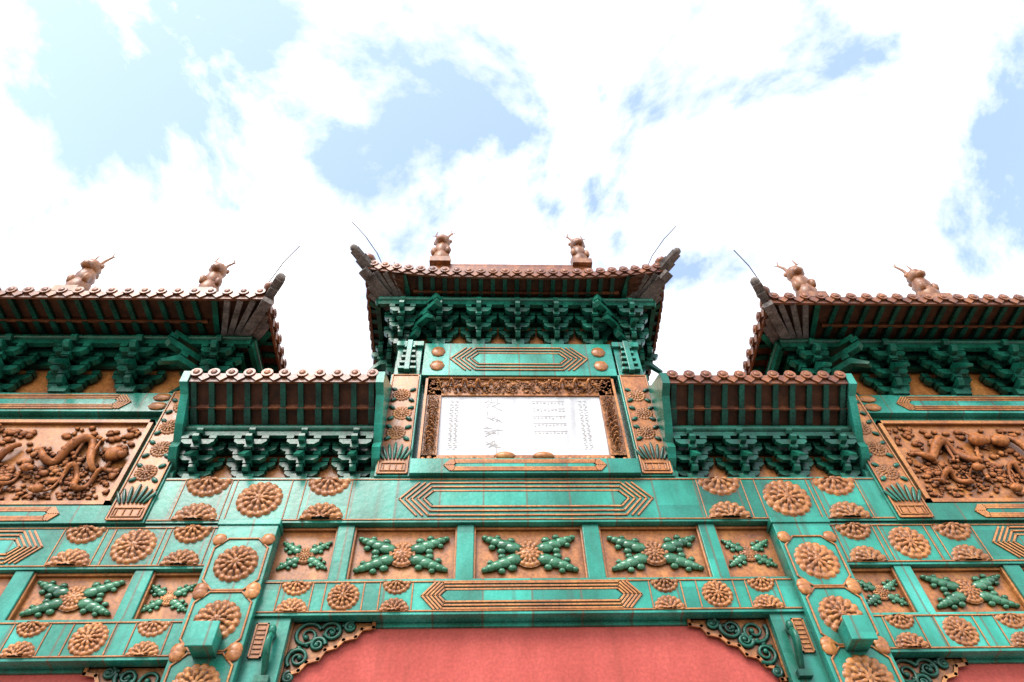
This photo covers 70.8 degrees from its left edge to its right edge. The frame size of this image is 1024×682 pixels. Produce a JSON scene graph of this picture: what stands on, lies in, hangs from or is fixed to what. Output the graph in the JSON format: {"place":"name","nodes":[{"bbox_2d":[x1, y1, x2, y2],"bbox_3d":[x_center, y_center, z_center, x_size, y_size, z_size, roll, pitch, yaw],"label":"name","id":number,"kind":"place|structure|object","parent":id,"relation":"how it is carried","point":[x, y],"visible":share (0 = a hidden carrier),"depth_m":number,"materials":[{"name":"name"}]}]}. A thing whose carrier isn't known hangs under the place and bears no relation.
{"place":"outdoors","nodes":[
{"label":"outdoors","id":0,"kind":"place"},
{"bbox_2d":[0,0,1023,384],"label":"sky","id":1,"kind":"structure","parent":0,"point":[846,141],"materials":[{"name":"white"}]},
{"bbox_3d":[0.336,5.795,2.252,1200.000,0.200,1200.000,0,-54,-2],"label":"ground","id":2,"kind":"structure","parent":0,"visible":0},
{"bbox_3d":[0.309,5.835,2.961,21.800,0.900,1.600,0,-54,-2],"label":"marble plinth","id":3,"kind":"object","parent":2,"relation":"on","visible":0},
{"bbox_2d":[0,626,1023,681],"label":"red wall","id":4,"kind":"structure","parent":3,"relation":"on","point":[628,654],"depth_m":6.39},
{"bbox_2d":[0,357,1023,681],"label":"green backing wall","id":5,"kind":"structure","parent":3,"relation":"on","point":[776,621],"depth_m":6.46,"materials":[{"name":"teal ceramic"}]},
{"bbox_2d":[160,517,904,681],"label":"pillars","id":6,"kind":"structure","parent":3,"relation":"on","point":[200,642],"depth_m":6.57,"materials":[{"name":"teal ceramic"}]},
{"bbox_2d":[172,663,220,681],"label":"roundel","id":7,"kind":"object","parent":6,"relation":"attached to","point":[204,672],"visible":1,"depth_m":5.93,"materials":[{"name":"wood"}]},
{"bbox_2d":[193,600,240,638],"bbox_3d":[-2.604,2.448,6.338,0.431,0.431,0.059,2,-54,0],"label":"roundel","id":8,"kind":"object","parent":6,"relation":"attached to","point":[226,614],"visible":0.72,"depth_m":6.36,"materials":[{"name":"wood"}]},
{"bbox_2d":[213,545,258,582],"bbox_3d":[-2.620,2.092,6.821,0.430,0.430,0.066,13,-52,15],"label":"roundel","id":9,"kind":"object","parent":6,"relation":"attached to","point":[235,563],"visible":1,"depth_m":6.80,"materials":[{"name":"ceramic"}]},
{"bbox_2d":[0,343,1023,669],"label":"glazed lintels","id":10,"kind":"object","parent":6,"relation":"attached to","point":[524,493],"visible":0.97,"depth_m":7.42,"materials":[{"name":"teal ceramic"}]},
{"bbox_2d":[0,641,34,656],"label":"rosette","id":11,"kind":"object","parent":10,"relation":"attached to","point":[23,648],"visible":1,"depth_m":6.14,"materials":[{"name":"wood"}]},
{"bbox_2d":[16,621,49,637],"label":"rosette","id":12,"kind":"object","parent":10,"relation":"attached to","point":[29,629],"visible":1,"depth_m":6.30,"materials":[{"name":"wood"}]},
{"bbox_2d":[45,548,89,565],"bbox_3d":[-4.240,2.061,6.919,0.422,0.211,0.055,0,-54,-2],"label":"rosette","id":13,"kind":"object","parent":10,"relation":"attached to","point":[76,556],"visible":1,"depth_m":6.89,"materials":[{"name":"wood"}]},
{"bbox_2d":[66,525,106,543],"bbox_3d":[-4.247,1.916,7.115,0.404,0.202,0.059,0,-54,-2],"label":"rosette","id":14,"kind":"object","parent":10,"relation":"attached to","point":[84,534],"visible":1,"depth_m":7.13,"materials":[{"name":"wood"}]},
{"bbox_2d":[68,622,108,655],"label":"roundel","id":15,"kind":"object","parent":10,"relation":"attached to","point":[88,639],"visible":1,"depth_m":6.23,"materials":[{"name":"ceramic"}]},
{"bbox_2d":[110,529,156,564],"bbox_3d":[-3.704,1.994,7.036,0.441,0.441,0.054,-19,-49,-26],"label":"roundel","id":16,"kind":"object","parent":10,"relation":"attached to","point":[132,546],"visible":1,"depth_m":7.01,"materials":[{"name":"ceramic"}]},
{"bbox_2d":[125,641,158,655],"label":"rosette","id":17,"kind":"object","parent":10,"relation":"attached to","point":[146,647],"visible":1,"depth_m":6.18,"materials":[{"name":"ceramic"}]},
{"bbox_2d":[0,245,299,392],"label":"roof","id":18,"kind":"structure","parent":10,"relation":"on","point":[76,329],"depth_m":9.21,"materials":[{"name":"green tile"}]},
{"bbox_2d":[137,620,170,637],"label":"rosette","id":19,"kind":"object","parent":10,"relation":"attached to","point":[152,628],"visible":1,"depth_m":6.34,"materials":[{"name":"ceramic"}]},
{"bbox_2d":[159,549,199,564],"bbox_3d":[-3.191,2.072,6.951,0.390,0.195,0.055,0,-54,-2],"label":"rosette","id":20,"kind":"object","parent":10,"relation":"attached to","point":[186,556],"visible":1,"depth_m":6.93,"materials":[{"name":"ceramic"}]},
{"bbox_2d":[174,524,212,543],"bbox_3d":[-3.197,1.920,7.153,0.400,0.200,0.063,0,-54,-2],"label":"rosette","id":21,"kind":"object","parent":10,"relation":"attached to","point":[188,534],"visible":1,"depth_m":7.17,"materials":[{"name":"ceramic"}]},
{"bbox_2d":[171,503,216,519],"bbox_3d":[-3.235,1.730,7.383,0.475,0.238,0.057,0,-54,-2],"label":"rosette","id":22,"kind":"object","parent":10,"relation":"attached to","point":[203,511],"visible":1,"depth_m":7.35,"materials":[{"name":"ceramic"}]},
{"bbox_2d":[186,476,232,496],"bbox_3d":[-3.243,1.547,7.628,0.501,0.250,0.066,0,-54,-2],"label":"rosette","id":23,"kind":"object","parent":10,"relation":"attached to","point":[208,486],"visible":1,"depth_m":7.64,"materials":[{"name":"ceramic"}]},
{"bbox_2d":[236,482,282,516],"bbox_3d":[-2.644,1.640,7.530,0.498,0.498,0.062,-10,-52,-15],"label":"roundel","id":24,"kind":"object","parent":10,"relation":"attached to","point":[259,499],"visible":1,"depth_m":7.50,"materials":[{"name":"ceramic"}]},
{"bbox_2d":[167,368,391,477],"bbox_3d":[-2.661,1.367,8.971,2.310,2.071,2.398,0,-54,-2],"label":"roof eave","id":25,"kind":"object","parent":10,"relation":"attached to","point":[267,423],"visible":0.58,"depth_m":8.21,"materials":[{"name":"green tile"}]},
{"bbox_2d":[274,598,306,611],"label":"rosette","id":26,"kind":"object","parent":10,"relation":"attached to","point":[294,604],"visible":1,"depth_m":6.55,"materials":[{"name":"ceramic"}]},
{"bbox_2d":[282,580,312,595],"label":"rosette","id":27,"kind":"object","parent":10,"relation":"attached to","point":[294,588],"visible":1,"depth_m":6.71,"materials":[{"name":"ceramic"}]},
{"bbox_2d":[299,502,342,518],"bbox_3d":[-1.955,1.732,7.424,0.463,0.232,0.074,0,-54,-2],"label":"rosette","id":28,"kind":"object","parent":10,"relation":"attached to","point":[327,510],"visible":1,"depth_m":7.39,"materials":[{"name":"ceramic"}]},
{"bbox_2d":[308,477,351,495],"bbox_3d":[-1.964,1.554,7.682,0.482,0.241,0.056,0,-54,-2],"label":"rosette","id":29,"kind":"object","parent":10,"relation":"attached to","point":[327,486],"visible":1,"depth_m":7.70,"materials":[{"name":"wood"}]},
{"bbox_2d":[327,583,359,610],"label":"roundel","id":30,"kind":"object","parent":10,"relation":"attached to","point":[343,596],"visible":1,"depth_m":6.63,"materials":[{"name":"wood"}]},
{"bbox_2d":[379,598,408,610],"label":"rosette","id":31,"kind":"object","parent":10,"relation":"attached to","point":[395,603],"visible":1,"depth_m":6.58,"materials":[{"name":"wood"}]},
{"bbox_2d":[383,580,411,594],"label":"rosette","id":32,"kind":"object","parent":10,"relation":"attached to","point":[394,587],"visible":1,"depth_m":6.75,"materials":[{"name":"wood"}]},
{"bbox_2d":[0,524,1023,619],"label":"frieze panels","id":33,"kind":"object","parent":10,"relation":"attached to","point":[465,552],"visible":0.66,"depth_m":7.08,"materials":[{"name":"brown wood"}]},
{"bbox_2d":[19,580,125,617],"bbox_3d":[-4.052,2.376,6.652,0.811,0.393,0.060,0,-54,-2],"label":"leaf ornament","id":34,"kind":"object","parent":33,"relation":"attached to","point":[48,605],"visible":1,"depth_m":6.63,"materials":[{"name":"green paint"}]},
{"bbox_2d":[58,585,87,611],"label":"roundel","id":35,"kind":"object","parent":33,"relation":"attached to","point":[68,606],"visible":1,"depth_m":6.63,"materials":[{"name":"wood"}]},
{"bbox_2d":[159,591,176,605],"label":"flower ornament","id":36,"kind":"object","parent":33,"relation":"attached to","point":[168,601],"visible":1,"depth_m":6.68,"materials":[{"name":"wood"}]},
{"bbox_2d":[141,583,196,612],"bbox_3d":[-3.193,2.387,6.689,0.445,0.303,0.037,0,-54,-2],"label":"leaf ornament","id":37,"kind":"object","parent":33,"relation":"attached to","point":[178,605],"visible":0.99,"depth_m":6.67,"materials":[{"name":"green paint"}]},
{"bbox_2d":[276,541,332,570],"bbox_3d":[-2.046,2.118,7.107,0.495,0.337,0.041,0,-54,-2],"label":"leaf ornament","id":38,"kind":"object","parent":33,"relation":"attached to","point":[314,549],"visible":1,"depth_m":7.07,"materials":[{"name":"green paint"}]},
{"bbox_2d":[295,548,313,562],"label":"flower ornament","id":39,"kind":"object","parent":33,"relation":"attached to","point":[304,554],"visible":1,"depth_m":7.09,"materials":[{"name":"wood"}]},
{"bbox_2d":[353,536,449,573],"bbox_3d":[-1.086,2.115,7.136,0.921,0.447,0.068,0,-54,-2],"label":"leaf ornament","id":40,"kind":"object","parent":33,"relation":"attached to","point":[417,560],"visible":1,"depth_m":7.11,"materials":[{"name":"green paint"}]},
{"bbox_2d":[389,542,414,566],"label":"flower ornament","id":41,"kind":"object","parent":33,"relation":"attached to","point":[401,562],"visible":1,"depth_m":7.11,"materials":[{"name":"wood"}]},
{"bbox_2d":[513,540,545,567],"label":"roundel","id":42,"kind":"object","parent":33,"relation":"attached to","point":[530,562],"visible":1,"depth_m":7.15,"materials":[{"name":"wood"}]},
{"bbox_2d":[481,535,578,573],"bbox_3d":[0.173,2.122,7.182,0.958,0.465,0.071,0,-54,-2],"label":"leaf ornament","id":43,"kind":"object","parent":33,"relation":"attached to","point":[510,562],"visible":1,"depth_m":7.15,"materials":[{"name":"green paint"}]},
{"bbox_2d":[640,541,668,565],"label":"flower ornament","id":44,"kind":"object","parent":33,"relation":"attached to","point":[658,560],"visible":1,"depth_m":7.20,"materials":[{"name":"wood"}]},
{"bbox_2d":[606,535,704,572],"bbox_3d":[1.432,2.129,7.230,0.921,0.447,0.068,0,-54,-2],"label":"leaf ornament","id":45,"kind":"object","parent":33,"relation":"attached to","point":[639,559],"visible":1,"depth_m":7.20,"materials":[{"name":"green paint"}]},
{"bbox_2d":[739,545,757,560],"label":"flower ornament","id":46,"kind":"object","parent":33,"relation":"attached to","point":[750,557],"visible":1,"depth_m":7.26,"materials":[{"name":"wood"}]},
{"bbox_2d":[721,539,777,567],"bbox_3d":[2.391,2.142,7.271,0.495,0.337,0.041,0,-54,-2],"label":"leaf ornament","id":47,"kind":"object","parent":33,"relation":"attached to","point":[742,558],"visible":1,"depth_m":7.24,"materials":[{"name":"green paint"}]},
{"bbox_2d":[873,585,889,599],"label":"flower ornament","id":48,"kind":"object","parent":33,"relation":"attached to","point":[883,591],"visible":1,"depth_m":6.93,"materials":[{"name":"wood"}]},
{"bbox_2d":[856,579,908,605],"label":"leaf ornament","id":49,"kind":"object","parent":33,"relation":"attached to","point":[873,599],"visible":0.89,"depth_m":6.91,"materials":[{"name":"green paint"}]},
{"bbox_2d":[955,579,983,603],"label":"flower ornament","id":50,"kind":"object","parent":33,"relation":"attached to","point":[975,599],"visible":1,"depth_m":6.94,"materials":[{"name":"ceramic"}]},
{"bbox_2d":[920,574,1019,609],"bbox_3d":[4.422,2.421,6.966,0.811,0.393,0.060,0,-54,-2],"label":"leaf ornament","id":51,"kind":"object","parent":33,"relation":"attached to","point":[983,584],"visible":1,"depth_m":6.94,"materials":[{"name":"green paint"}]},
{"bbox_2d":[0,417,1023,505],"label":"carved relief panels","id":52,"kind":"object","parent":10,"relation":"attached to","point":[67,461],"visible":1,"depth_m":8.19,"materials":[{"name":"orange ceramic"}]},
{"bbox_2d":[350,222,680,382],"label":"roof","id":53,"kind":"structure","parent":10,"relation":"on","point":[441,299],"depth_m":10.34,"materials":[{"name":"green tile"}]},
{"bbox_2d":[102,339,935,525],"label":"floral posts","id":54,"kind":"object","parent":10,"relation":"attached to","point":[133,502],"visible":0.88,"depth_m":8.19,"materials":[{"name":"brown ceramic"}]},
{"bbox_2d":[134,464,157,480],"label":"roundel","id":55,"kind":"object","parent":54,"relation":"attached to","point":[146,472],"visible":1,"depth_m":7.74,"materials":[{"name":"ceramic"}]},
{"bbox_2d":[150,441,170,456],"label":"roundel","id":56,"kind":"object","parent":54,"relation":"attached to","point":[159,449],"visible":0.93,"depth_m":8.03,"materials":[{"name":"ceramic"}]},
{"bbox_2d":[158,419,174,433],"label":"roundel","id":57,"kind":"object","parent":54,"relation":"attached to","point":[167,427],"visible":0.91,"depth_m":8.31,"materials":[{"name":"ceramic"}]},
{"bbox_2d":[173,402,178,412],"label":"roundel","id":58,"kind":"object","parent":54,"relation":"attached to","point":[175,407],"visible":0.12,"depth_m":8.60,"materials":[{"name":"ceramic"}]},
{"bbox_2d":[386,426,405,439],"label":"roundel","id":59,"kind":"object","parent":54,"relation":"attached to","point":[395,432],"visible":1,"depth_m":8.35,"materials":[{"name":"ceramic"}]},
{"bbox_2d":[392,388,410,400],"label":"roundel","id":60,"kind":"object","parent":54,"relation":"attached to","point":[403,394],"visible":1,"depth_m":8.89,"materials":[{"name":"wood"}]},
{"bbox_2d":[392,406,411,419],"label":"roundel","id":61,"kind":"object","parent":54,"relation":"attached to","point":[400,413],"visible":1,"depth_m":8.62,"materials":[{"name":"wood"}]},
{"bbox_2d":[627,389,645,401],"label":"roundel","id":62,"kind":"object","parent":54,"relation":"attached to","point":[637,395],"visible":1,"depth_m":9.00,"materials":[{"name":"wood"}]},
{"bbox_2d":[635,407,652,419],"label":"roundel","id":63,"kind":"object","parent":54,"relation":"attached to","point":[643,413],"visible":1,"depth_m":8.73,"materials":[{"name":"wood"}]},
{"bbox_2d":[636,426,655,439],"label":"roundel","id":64,"kind":"object","parent":54,"relation":"attached to","point":[646,433],"visible":1,"depth_m":8.45,"materials":[{"name":"wood"}]},
{"bbox_2d":[861,421,871,434],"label":"roundel","id":65,"kind":"object","parent":54,"relation":"attached to","point":[866,429],"visible":0.41,"depth_m":8.61,"materials":[{"name":"wood"}]},
{"bbox_2d":[866,441,887,456],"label":"roundel","id":66,"kind":"object","parent":54,"relation":"attached to","point":[878,449],"visible":1,"depth_m":8.33,"materials":[{"name":"wood"}]},
{"bbox_2d":[876,464,899,479],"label":"roundel","id":67,"kind":"object","parent":54,"relation":"attached to","point":[889,472],"visible":1,"depth_m":8.04,"materials":[{"name":"wood"}]},
{"bbox_2d":[417,376,629,457],"bbox_3d":[0.122,0.946,8.732,2.420,1.550,0.208,0,-54,-2],"label":"framed sign","id":68,"kind":"object","parent":10,"relation":"attached to","point":[521,417],"visible":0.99,"depth_m":8.78,"materials":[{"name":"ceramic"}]},
{"bbox_2d":[82,618,968,681],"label":"corner brackets","id":69,"kind":"object","parent":10,"relation":"attached to","point":[308,643],"visible":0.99,"depth_m":6.38,"materials":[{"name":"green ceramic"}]},
{"bbox_2d":[650,578,677,592],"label":"flower ornament","id":70,"kind":"object","parent":10,"relation":"attached to","point":[665,585],"visible":1,"depth_m":6.84,"materials":[{"name":"wood"}]},
{"bbox_2d":[654,595,684,607],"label":"flower ornament","id":71,"kind":"object","parent":10,"relation":"attached to","point":[663,601],"visible":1,"depth_m":6.68,"materials":[{"name":"wood"}]},
{"bbox_2d":[702,580,732,606],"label":"roundel","id":72,"kind":"object","parent":10,"relation":"attached to","point":[715,593],"visible":1,"depth_m":6.76,"materials":[{"name":"wood"}]},
{"bbox_2d":[697,476,739,495],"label":"flower ornament","id":73,"kind":"object","parent":10,"relation":"attached to","point":[720,486],"visible":1,"depth_m":7.85,"materials":[{"name":"wood"}]},
{"bbox_2d":[709,501,750,517],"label":"flower ornament","id":74,"kind":"object","parent":10,"relation":"attached to","point":[721,509],"visible":1,"depth_m":7.55,"materials":[{"name":"wood"}]},
{"bbox_2d":[648,370,869,476],"bbox_3d":[2.875,1.397,9.176,2.310,2.071,2.398,0,-54,-2],"label":"roof eave","id":75,"kind":"object","parent":10,"relation":"attached to","point":[755,423],"visible":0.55,"depth_m":8.42,"materials":[{"name":"green tile"}]},
{"bbox_2d":[746,577,773,591],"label":"flower ornament","id":76,"kind":"object","parent":10,"relation":"attached to","point":[762,584],"visible":1,"depth_m":6.87,"materials":[{"name":"wood"}]},
{"bbox_2d":[753,594,783,606],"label":"flower ornament","id":77,"kind":"object","parent":10,"relation":"attached to","point":[761,600],"visible":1,"depth_m":6.71,"materials":[{"name":"wood"}]},
{"bbox_2d":[763,480,811,516],"bbox_3d":[2.962,1.670,7.738,0.529,0.529,0.062,27,-47,30],"label":"roundel","id":78,"kind":"object","parent":10,"relation":"attached to","point":[786,498],"visible":1,"depth_m":7.71,"materials":[{"name":"ceramic"}]},
{"bbox_2d":[810,476,854,495],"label":"flower ornament","id":79,"kind":"object","parent":10,"relation":"attached to","point":[837,485],"visible":1,"depth_m":7.90,"materials":[{"name":"wood"}]},
{"bbox_2d":[829,501,870,516],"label":"flower ornament","id":80,"kind":"object","parent":10,"relation":"attached to","point":[840,509],"visible":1,"depth_m":7.60,"materials":[{"name":"wood"}]},
{"bbox_2d":[834,522,870,539],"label":"flower ornament","id":81,"kind":"object","parent":10,"relation":"attached to","point":[855,531],"visible":1,"depth_m":7.42,"materials":[{"name":"wood"}]},
{"bbox_2d":[849,545,886,560],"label":"flower ornament","id":82,"kind":"object","parent":10,"relation":"attached to","point":[859,553],"visible":1,"depth_m":7.18,"materials":[{"name":"wood"}]},
{"bbox_2d":[733,250,1023,394],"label":"roof","id":83,"kind":"structure","parent":10,"relation":"attached to","point":[871,344],"depth_m":9.58,"materials":[{"name":"green tile"}]},
{"bbox_2d":[883,613,913,629],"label":"flower ornament","id":84,"kind":"object","parent":10,"relation":"attached to","point":[902,621],"visible":1,"depth_m":6.59,"materials":[{"name":"wood"}]},
{"bbox_2d":[888,526,930,558],"bbox_3d":[4.051,2.037,7.324,0.421,0.421,0.051,-19,-49,-26],"label":"roundel","id":85,"kind":"object","parent":10,"relation":"attached to","point":[909,542],"visible":1,"depth_m":7.30,"materials":[{"name":"wood"}]},
{"bbox_2d":[895,632,929,646],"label":"flower ornament","id":86,"kind":"object","parent":10,"relation":"attached to","point":[905,639],"visible":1,"depth_m":6.43,"materials":[{"name":"wood"}]},
{"bbox_2d":[932,522,971,540],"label":"flower ornament","id":87,"kind":"object","parent":10,"relation":"attached to","point":[957,531],"visible":1,"depth_m":7.45,"materials":[{"name":"wood"}]},
{"bbox_2d":[942,616,979,645],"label":"roundel","id":88,"kind":"object","parent":10,"relation":"attached to","point":[960,631],"visible":1,"depth_m":6.52,"materials":[{"name":"wood"}]},
{"bbox_2d":[951,544,991,559],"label":"flower ornament","id":89,"kind":"object","parent":10,"relation":"attached to","point":[962,552],"visible":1,"depth_m":7.22,"materials":[{"name":"wood"}]},
{"bbox_2d":[993,613,1023,628],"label":"flower ornament","id":90,"kind":"object","parent":10,"relation":"attached to","point":[1013,620],"visible":1,"depth_m":6.63,"materials":[{"name":"wood"}]},
{"bbox_2d":[1010,631,1023,645],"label":"roundel","id":91,"kind":"object","parent":10,"relation":"attached to","point":[1017,639],"visible":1,"depth_m":6.47,"materials":[{"name":"wood"}]},
{"bbox_2d":[794,542,840,578],"bbox_3d":[2.985,2.129,7.033,0.452,0.452,0.048,22,-49,26],"label":"roundel","id":92,"kind":"object","parent":6,"relation":"attached to","point":[816,560],"visible":1,"depth_m":7.01,"materials":[{"name":"ceramic"}]},
{"bbox_2d":[818,595,862,631],"bbox_3d":[3.002,2.479,6.546,0.420,0.420,0.057,-21,-48,-28],"label":"roundel","id":93,"kind":"object","parent":6,"relation":"attached to","point":[832,609],"visible":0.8,"depth_m":6.57,"materials":[{"name":"wood"}]},
{"bbox_2d":[842,655,895,681],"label":"roundel","id":94,"kind":"object","parent":6,"relation":"attached to","point":[862,668],"visible":1,"depth_m":6.11,"materials":[{"name":"wood"}]}
]}

